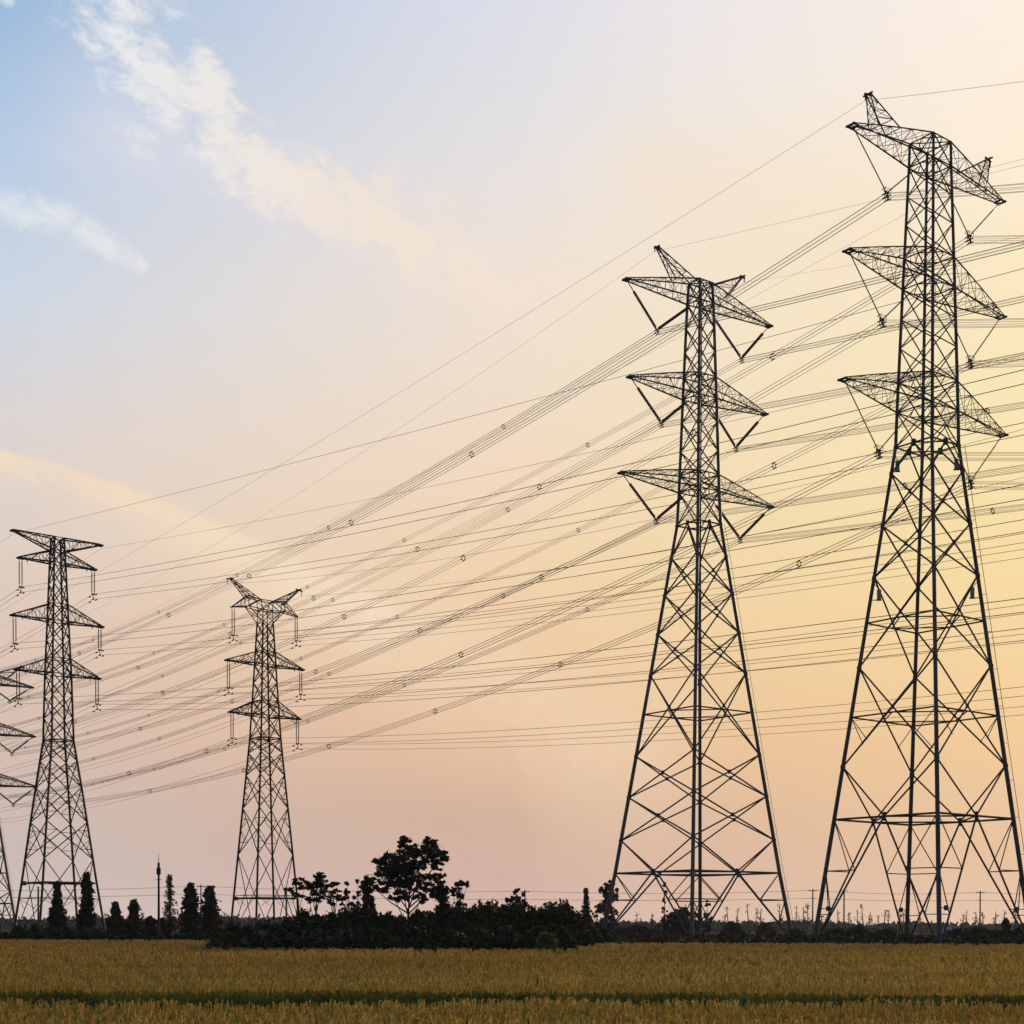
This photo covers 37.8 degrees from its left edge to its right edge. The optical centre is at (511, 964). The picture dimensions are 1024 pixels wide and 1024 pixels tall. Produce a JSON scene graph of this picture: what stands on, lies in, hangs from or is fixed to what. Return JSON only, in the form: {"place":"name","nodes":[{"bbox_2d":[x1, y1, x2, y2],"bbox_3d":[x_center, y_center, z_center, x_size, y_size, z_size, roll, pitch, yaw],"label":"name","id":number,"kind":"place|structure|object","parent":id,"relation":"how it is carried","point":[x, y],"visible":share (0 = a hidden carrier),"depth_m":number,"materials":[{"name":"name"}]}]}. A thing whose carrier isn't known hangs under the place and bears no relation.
{"place":"outdoors","nodes":[
{"label":"outdoors","id":0,"kind":"place"},
{"bbox_2d":[1,929,935,936],"bbox_3d":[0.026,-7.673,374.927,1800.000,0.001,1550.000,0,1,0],"label":"ground","id":1,"kind":"structure","parent":0,"point":[781,933],"depth_m":465.62,"materials":[{"name":"soil"}]},
{"bbox_2d":[7,925,27,940],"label":"shrub","id":2,"kind":"object","parent":1,"relation":"on","point":[19,932],"visible":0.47,"depth_m":122.61,"materials":[{"name":"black plant"}]},
{"bbox_2d":[0,665,37,930],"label":"transmission tower","id":3,"kind":"structure","parent":1,"relation":"on","point":[2,851],"depth_m":296.93,"materials":[{"name":"metal"}]},
{"bbox_2d":[23,923,44,939],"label":"shrub","id":4,"kind":"object","parent":1,"relation":"on","point":[35,931],"visible":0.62,"depth_m":122.59,"materials":[{"name":"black plant"}]},
{"bbox_2d":[42,880,67,931],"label":"conifer","id":5,"kind":"object","parent":1,"relation":"on","point":[57,918],"visible":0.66,"depth_m":125.62,"materials":[{"name":"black plant"}]},
{"bbox_2d":[9,529,105,930],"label":"transmission tower","id":6,"kind":"structure","parent":1,"relation":"on","point":[51,550],"depth_m":141.24,"materials":[{"name":"metal"}]},
{"bbox_2d":[0,484,1023,657],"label":"conductor bundle","id":7,"kind":"object","parent":6,"relation":"hanging from","point":[589,563],"visible":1,"depth_m":69.91,"materials":[{"name":"metal"}]},
{"bbox_2d":[0,422,1023,652],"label":"conductor bundle","id":8,"kind":"object","parent":6,"relation":"hanging from","point":[588,511],"visible":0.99,"depth_m":81.55,"materials":[{"name":"metal"}]},
{"bbox_2d":[0,519,1023,703],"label":"conductor bundle","id":9,"kind":"object","parent":6,"relation":"hanging from","point":[593,590],"visible":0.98,"depth_m":82.36,"materials":[{"name":"metal"}]},
{"bbox_2d":[0,628,1023,751],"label":"conductor bundle","id":10,"kind":"object","parent":6,"relation":"hanging from","point":[593,676],"visible":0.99,"depth_m":82.00,"materials":[{"name":"metal"}]},
{"bbox_2d":[1,369,1023,605],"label":"conductor bundle","id":11,"kind":"object","parent":6,"relation":"hanging from","point":[582,474],"visible":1,"depth_m":71.44,"materials":[{"name":"metal"}]},
{"bbox_2d":[1,598,1023,712],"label":"conductor bundle","id":12,"kind":"object","parent":6,"relation":"hanging from","point":[584,652],"visible":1,"depth_m":70.66,"materials":[{"name":"metal"}]},
{"bbox_2d":[2,477,1023,712],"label":"earth wire","id":13,"kind":"object","parent":6,"relation":"hanging from","point":[569,566],"visible":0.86,"depth_m":123.55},
{"bbox_2d":[56,926,76,939],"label":"shrub","id":14,"kind":"object","parent":1,"relation":"on","point":[66,933],"visible":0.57,"depth_m":122.62,"materials":[{"name":"black plant"}]},
{"bbox_2d":[72,927,93,940],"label":"shrub","id":15,"kind":"object","parent":1,"relation":"on","point":[83,933],"visible":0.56,"depth_m":122.58,"materials":[{"name":"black plant"}]},
{"bbox_2d":[74,871,97,931],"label":"conifer","id":16,"kind":"object","parent":1,"relation":"on","point":[86,916],"visible":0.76,"depth_m":126.62,"materials":[{"name":"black plant"}]},
{"bbox_2d":[104,901,125,936],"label":"conifer","id":17,"kind":"object","parent":1,"relation":"on","point":[114,923],"visible":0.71,"depth_m":134.55,"materials":[{"name":"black plant"}]},
{"bbox_2d":[122,898,145,938],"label":"conifer","id":18,"kind":"object","parent":1,"relation":"on","point":[133,922],"visible":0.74,"depth_m":134.66,"materials":[{"name":"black plant"}]},
{"bbox_2d":[141,916,157,937],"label":"conifer","id":19,"kind":"object","parent":1,"relation":"on","point":[149,925],"visible":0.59,"depth_m":137.66,"materials":[{"name":"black plant"}]},
{"bbox_2d":[156,853,161,938],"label":"radio mast","id":20,"kind":"object","parent":1,"relation":"on","point":[158,870],"visible":0.92,"depth_m":134.81,"materials":[{"name":"metal"}]},
{"bbox_2d":[157,874,181,937],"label":"conifer","id":21,"kind":"object","parent":1,"relation":"on","point":[166,914],"visible":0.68,"depth_m":139.75,"materials":[{"name":"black plant"}]},
{"bbox_2d":[176,882,200,939],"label":"conifer","id":22,"kind":"object","parent":1,"relation":"on","point":[190,913],"visible":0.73,"depth_m":131.54,"materials":[{"name":"black plant"}]},
{"bbox_2d":[197,885,204,926],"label":"utility pole","id":23,"kind":"object","parent":1,"relation":"on","point":[200,886],"visible":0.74,"depth_m":249.72,"materials":[{"name":"concrete"}]},
{"bbox_2d":[0,894,999,900],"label":"village wire","id":24,"kind":"object","parent":23,"relation":"attached to","point":[521,899],"visible":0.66,"depth_m":249.79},
{"bbox_2d":[0,886,1010,893],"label":"village wire","id":25,"kind":"object","parent":23,"relation":"attached to","point":[537,891],"visible":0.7,"depth_m":249.75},
{"bbox_2d":[194,885,226,938],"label":"conifer","id":26,"kind":"object","parent":1,"relation":"on","point":[209,921],"visible":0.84,"depth_m":129.50,"materials":[{"name":"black plant"}]},
{"bbox_2d":[224,577,304,926],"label":"transmission tower","id":27,"kind":"structure","parent":1,"relation":"on","point":[275,666],"depth_m":154.27,"materials":[{"name":"metal"}]},
{"bbox_2d":[2,687,1020,811],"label":"conductor bundle","id":28,"kind":"object","parent":27,"relation":"hanging from","point":[594,731],"visible":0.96,"depth_m":106.53,"materials":[{"name":"metal"}]},
{"bbox_2d":[0,604,1023,772],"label":"conductor bundle","id":29,"kind":"object","parent":27,"relation":"hanging from","point":[589,666],"visible":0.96,"depth_m":106.39,"materials":[{"name":"metal"}]},
{"bbox_2d":[0,533,1023,732],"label":"conductor bundle","id":30,"kind":"object","parent":27,"relation":"hanging from","point":[579,606],"visible":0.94,"depth_m":108.51,"materials":[{"name":"metal"}]},
{"bbox_2d":[0,706,1023,822],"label":"conductor bundle","id":31,"kind":"object","parent":27,"relation":"hanging from","point":[609,736],"visible":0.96,"depth_m":115.05,"materials":[{"name":"metal"}]},
{"bbox_2d":[1,549,1023,749],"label":"conductor bundle","id":32,"kind":"object","parent":27,"relation":"hanging from","point":[595,616],"visible":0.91,"depth_m":117.29,"materials":[{"name":"metal"}]},
{"bbox_2d":[2,634,1023,787],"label":"conductor bundle","id":33,"kind":"object","parent":27,"relation":"hanging from","point":[599,683],"visible":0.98,"depth_m":118.73,"materials":[{"name":"metal"}]},
{"bbox_2d":[2,429,1023,686],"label":"earth wire","id":34,"kind":"object","parent":27,"relation":"attached to","point":[554,539],"visible":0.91,"depth_m":106.67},
{"bbox_2d":[270,929,302,948],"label":"shrub","id":35,"kind":"object","parent":1,"relation":"on","point":[287,937],"visible":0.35,"depth_m":81.68,"materials":[{"name":"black plant"}]},
{"bbox_2d":[281,916,304,939],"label":"shrub","id":36,"kind":"object","parent":1,"relation":"on","point":[295,930],"visible":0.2,"depth_m":87.70,"materials":[{"name":"black plant"}]},
{"bbox_2d":[283,876,308,910],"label":"acacia tree","id":37,"kind":"object","parent":1,"relation":"on","point":[295,882],"visible":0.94,"depth_m":91.82,"materials":[{"name":"black plant"}]},
{"bbox_2d":[294,907,310,929],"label":"shrub","id":38,"kind":"object","parent":1,"relation":"on","point":[302,917],"visible":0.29,"depth_m":89.69,"materials":[{"name":"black plant"}]},
{"bbox_2d":[300,927,327,948],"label":"shrub","id":39,"kind":"object","parent":1,"relation":"on","point":[317,931],"visible":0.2,"depth_m":81.71,"materials":[{"name":"black plant"}]},
{"bbox_2d":[303,871,329,915],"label":"acacia tree","id":40,"kind":"object","parent":1,"relation":"on","point":[318,882],"visible":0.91,"depth_m":90.81,"materials":[{"name":"black plant"}]},
{"bbox_2d":[302,913,333,936],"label":"shrub","id":41,"kind":"object","parent":1,"relation":"on","point":[319,921],"visible":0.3,"depth_m":86.72,"materials":[{"name":"black plant"}]},
{"bbox_2d":[319,881,345,915],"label":"acacia tree","id":42,"kind":"object","parent":1,"relation":"on","point":[332,884],"visible":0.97,"depth_m":89.89,"materials":[{"name":"black plant"}]},
{"bbox_2d":[332,904,357,934],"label":"shrub","id":43,"kind":"object","parent":1,"relation":"on","point":[345,919],"visible":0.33,"depth_m":86.72,"materials":[{"name":"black plant"}]},
{"bbox_2d":[325,926,364,948],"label":"shrub","id":44,"kind":"object","parent":1,"relation":"on","point":[356,933],"visible":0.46,"depth_m":81.63,"materials":[{"name":"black plant"}]},
{"bbox_2d":[357,874,375,924],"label":"vine covered tree","id":45,"kind":"object","parent":1,"relation":"on","point":[367,898],"visible":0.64,"depth_m":87.81,"materials":[{"name":"black plant"}]},
{"bbox_2d":[355,906,384,942],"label":"shrub","id":46,"kind":"object","parent":1,"relation":"on","point":[370,920],"visible":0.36,"depth_m":85.68,"materials":[{"name":"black plant"}]},
{"bbox_2d":[359,926,395,949],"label":"shrub","id":47,"kind":"object","parent":1,"relation":"on","point":[371,937],"visible":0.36,"depth_m":81.62,"materials":[{"name":"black plant"}]},
{"bbox_2d":[379,911,394,930],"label":"shrub","id":48,"kind":"object","parent":1,"relation":"on","point":[387,919],"visible":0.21,"depth_m":87.60,"materials":[{"name":"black plant"}]},
{"bbox_2d":[390,913,413,936],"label":"shrub","id":49,"kind":"object","parent":1,"relation":"on","point":[400,920],"visible":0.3,"depth_m":85.65,"materials":[{"name":"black plant"}]},
{"bbox_2d":[360,835,449,915],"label":"broadleaf tree","id":50,"kind":"object","parent":1,"relation":"on","point":[404,865],"visible":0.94,"depth_m":88.62,"materials":[{"name":"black plant"}]},
{"bbox_2d":[397,925,432,949],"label":"shrub","id":51,"kind":"object","parent":1,"relation":"on","point":[416,931],"visible":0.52,"depth_m":81.64,"materials":[{"name":"black plant"}]},
{"bbox_2d":[407,908,425,928],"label":"shrub","id":52,"kind":"object","parent":1,"relation":"on","point":[416,915],"visible":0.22,"depth_m":87.70,"materials":[{"name":"black plant"}]},
{"bbox_2d":[419,909,444,941],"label":"shrub","id":53,"kind":"object","parent":1,"relation":"on","point":[431,921],"visible":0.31,"depth_m":86.64,"materials":[{"name":"green plant"}]},
{"bbox_2d":[433,883,449,925],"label":"vine covered tree","id":54,"kind":"object","parent":1,"relation":"on","point":[441,896],"visible":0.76,"depth_m":87.69,"materials":[{"name":"green plant"}]},
{"bbox_2d":[440,903,453,928],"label":"shrub","id":55,"kind":"object","parent":1,"relation":"on","point":[447,912],"visible":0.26,"depth_m":87.65,"materials":[{"name":"green plant"}]},
{"bbox_2d":[433,927,461,948],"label":"shrub","id":56,"kind":"object","parent":1,"relation":"on","point":[446,936],"visible":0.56,"depth_m":81.63,"materials":[{"name":"green plant"}]},
{"bbox_2d":[449,879,469,907],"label":"slender tree","id":57,"kind":"object","parent":1,"relation":"on","point":[457,889],"visible":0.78,"depth_m":87.82,"materials":[{"name":"green plant"}]},
{"bbox_2d":[447,902,476,939],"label":"shrub","id":58,"kind":"object","parent":1,"relation":"on","point":[460,922],"visible":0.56,"depth_m":86.63,"materials":[{"name":"green plant"}]},
{"bbox_2d":[464,902,490,932],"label":"shrub","id":59,"kind":"object","parent":1,"relation":"on","point":[478,917],"visible":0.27,"depth_m":87.65,"materials":[{"name":"green plant"}]},
{"bbox_2d":[478,898,505,937],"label":"shrub","id":60,"kind":"object","parent":1,"relation":"on","point":[493,918],"visible":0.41,"depth_m":88.59,"materials":[{"name":"green plant"}]},
{"bbox_2d":[495,904,520,935],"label":"shrub","id":61,"kind":"object","parent":1,"relation":"on","point":[504,913],"visible":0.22,"depth_m":89.70,"materials":[{"name":"green plant"}]},
{"bbox_2d":[0,938,1023,1023],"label":"rice crop","id":62,"kind":"object","parent":1,"relation":"on","point":[91,966],"visible":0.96,"depth_m":34.96,"materials":[{"name":"plant"}]},
{"bbox_2d":[0,929,1023,952],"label":"scrub cover","id":63,"kind":"object","parent":1,"relation":"on","point":[267,939],"visible":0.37,"depth_m":115.61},
{"bbox_2d":[0,913,1023,932],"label":"wood","id":64,"kind":"object","parent":1,"relation":"on","point":[716,926],"visible":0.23,"depth_m":533.04,"materials":[{"name":"green plant"}]},
{"bbox_2d":[509,898,531,937],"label":"shrub","id":65,"kind":"object","parent":1,"relation":"on","point":[523,923],"visible":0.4,"depth_m":90.59,"materials":[{"name":"green plant"}]},
{"bbox_2d":[523,924,547,949],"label":"shrub","id":66,"kind":"object","parent":1,"relation":"on","point":[532,935],"visible":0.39,"depth_m":85.66,"materials":[{"name":"green plant"}]},
{"bbox_2d":[531,901,564,934],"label":"shrub","id":67,"kind":"object","parent":1,"relation":"on","point":[549,916],"visible":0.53,"depth_m":90.56,"materials":[{"name":"green plant"}]},
{"bbox_2d":[533,931,562,951],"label":"bush","id":68,"kind":"object","parent":1,"relation":"on","point":[547,940],"visible":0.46,"depth_m":80.18,"materials":[{"name":"green plant"}]},
{"bbox_2d":[553,925,576,952],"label":"shrub","id":69,"kind":"object","parent":1,"relation":"on","point":[564,935],"visible":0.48,"depth_m":87.67,"materials":[{"name":"green plant"}]},
{"bbox_2d":[555,898,586,946],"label":"shrub","id":70,"kind":"object","parent":1,"relation":"on","point":[569,920],"visible":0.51,"depth_m":91.65,"materials":[{"name":"green plant"}]},
{"bbox_2d":[574,910,588,945],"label":"shrub","id":71,"kind":"object","parent":1,"relation":"on","point":[584,931],"visible":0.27,"depth_m":92.76,"materials":[{"name":"green plant"}]},
{"bbox_2d":[580,888,595,930],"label":"conifer","id":72,"kind":"object","parent":1,"relation":"on","point":[585,912],"visible":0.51,"depth_m":149.71,"materials":[{"name":"green plant"}]},
{"bbox_2d":[597,926,614,942],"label":"shrub","id":73,"kind":"object","parent":1,"relation":"on","point":[606,937],"visible":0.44,"depth_m":111.73,"materials":[{"name":"green plant"}]},
{"bbox_2d":[595,880,619,929],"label":"poplar tree","id":74,"kind":"object","parent":1,"relation":"on","point":[605,890],"visible":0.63,"depth_m":204.35,"materials":[{"name":"green plant"}]},
{"bbox_2d":[654,905,704,934],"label":"round bush tree","id":75,"kind":"object","parent":1,"relation":"on","point":[674,922],"visible":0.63,"depth_m":214.45,"materials":[{"name":"green plant"}]},
{"bbox_2d":[602,245,793,934],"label":"transmission tower","id":76,"kind":"structure","parent":1,"relation":"on","point":[697,633],"depth_m":182.88,"materials":[{"name":"metal"}]},
{"bbox_2d":[0,465,1023,780],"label":"conductor bundle","id":77,"kind":"object","parent":76,"relation":"hanging from","point":[584,559],"visible":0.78,"depth_m":178.10,"materials":[{"name":"metal"}]},
{"bbox_2d":[1,241,1023,670],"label":"conductor bundle","id":78,"kind":"object","parent":76,"relation":"hanging from","point":[591,375],"visible":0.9,"depth_m":183.37,"materials":[{"name":"metal"}]},
{"bbox_2d":[2,352,1023,728],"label":"conductor bundle","id":79,"kind":"object","parent":76,"relation":"hanging from","point":[588,468],"visible":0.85,"depth_m":181.67,"materials":[{"name":"metal"}]},
{"bbox_2d":[2,354,1023,610],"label":"earth wire","id":80,"kind":"object","parent":76,"relation":"attached to","point":[562,458],"visible":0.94,"depth_m":82.74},
{"bbox_2d":[4,402,1023,751],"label":"conductor bundle","id":81,"kind":"object","parent":76,"relation":"hanging from","point":[590,526],"visible":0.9,"depth_m":208.61,"materials":[{"name":"metal"}]},
{"bbox_2d":[9,504,1023,797],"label":"conductor bundle","id":82,"kind":"object","parent":76,"relation":"hanging from","point":[593,608],"visible":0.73,"depth_m":209.39,"materials":[{"name":"metal"}]},
{"bbox_2d":[11,296,1023,701],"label":"conductor bundle","id":83,"kind":"object","parent":76,"relation":"hanging from","point":[607,436],"visible":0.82,"depth_m":198.27,"materials":[{"name":"metal"}]},
{"bbox_2d":[19,165,1022,644],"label":"earth wire","id":84,"kind":"object","parent":76,"relation":"attached to","point":[541,331],"visible":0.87,"depth_m":191.49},
{"bbox_2d":[716,922,745,934],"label":"shrub","id":85,"kind":"object","parent":1,"relation":"on","point":[729,928],"visible":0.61,"depth_m":189.35,"materials":[{"name":"green plant"}]},
{"bbox_2d":[754,921,777,934],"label":"shrub","id":86,"kind":"object","parent":1,"relation":"on","point":[767,927],"visible":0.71,"depth_m":229.32,"materials":[{"name":"green plant"}]},
{"bbox_2d":[820,926,851,937],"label":"shrub","id":87,"kind":"object","parent":1,"relation":"on","point":[833,931],"visible":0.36,"depth_m":159.43,"materials":[{"name":"green plant"}]},
{"bbox_2d":[844,924,872,937],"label":"shrub","id":88,"kind":"object","parent":1,"relation":"on","point":[856,930],"visible":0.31,"depth_m":159.43,"materials":[{"name":"green plant"}]},
{"bbox_2d":[873,926,901,939],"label":"shrub","id":89,"kind":"object","parent":1,"relation":"on","point":[890,932],"visible":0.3,"depth_m":159.38,"materials":[{"name":"green plant"}]},
{"bbox_2d":[812,91,1023,943],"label":"transmission tower","id":90,"kind":"structure","parent":1,"relation":"on","point":[918,583],"depth_m":123.61,"materials":[{"name":"metal"}]},
{"bbox_2d":[0,183,1023,682],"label":"conductor bundle","id":91,"kind":"object","parent":90,"relation":"hanging from","point":[632,357],"visible":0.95,"depth_m":139.14,"materials":[{"name":"metal"}]},
{"bbox_2d":[0,451,1023,798],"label":"conductor bundle","id":92,"kind":"object","parent":90,"relation":"hanging from","point":[576,603],"visible":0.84,"depth_m":146.89,"materials":[{"name":"metal"}]},
{"bbox_2d":[1,81,1023,626],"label":"earth wire","id":93,"kind":"object","parent":90,"relation":"attached to","point":[585,277],"visible":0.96,"depth_m":140.28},
{"bbox_2d":[2,318,1023,740],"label":"conductor bundle","id":94,"kind":"object","parent":90,"relation":"hanging from","point":[978,322],"visible":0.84,"depth_m":142.75,"materials":[{"name":"metal"}]},
{"bbox_2d":[2,268,1023,541],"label":"earth wire","id":95,"kind":"object","parent":90,"relation":"attached to","point":[590,384],"visible":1,"depth_m":69.86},
{"bbox_2d":[12,481,1023,806],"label":"conductor bundle","id":96,"kind":"object","parent":90,"relation":"hanging from","point":[798,565],"visible":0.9,"depth_m":163.28,"materials":[{"name":"metal"}]},
{"bbox_2d":[12,235,1023,702],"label":"conductor bundle","id":97,"kind":"object","parent":90,"relation":"hanging from","point":[606,447],"visible":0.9,"depth_m":156.18,"materials":[{"name":"metal"}]},
{"bbox_2d":[14,359,1023,755],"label":"conductor bundle","id":98,"kind":"object","parent":90,"relation":"hanging from","point":[556,567],"visible":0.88,"depth_m":168.56,"materials":[{"name":"metal"}]},
{"bbox_2d":[35,159,1020,664],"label":"earth wire","id":99,"kind":"object","parent":90,"relation":"attached to","point":[577,391],"visible":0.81,"depth_m":161.02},
{"bbox_2d":[964,926,990,937],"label":"shrub","id":100,"kind":"object","parent":1,"relation":"on","point":[977,931],"visible":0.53,"depth_m":164.34,"materials":[{"name":"green plant"}]},
{"bbox_2d":[997,918,1013,938],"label":"conifer","id":101,"kind":"object","parent":1,"relation":"on","point":[1006,925],"visible":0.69,"depth_m":164.64,"materials":[{"name":"green plant"}]},
{"bbox_2d":[0,989,1023,1015],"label":"grass verge","id":102,"kind":"object","parent":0,"point":[93,1000],"depth_m":27.75,"materials":[{"name":"plant"}]},
{"bbox_2d":[0,0,1023,925],"label":"sky","id":103,"kind":"structure","parent":0,"point":[233,232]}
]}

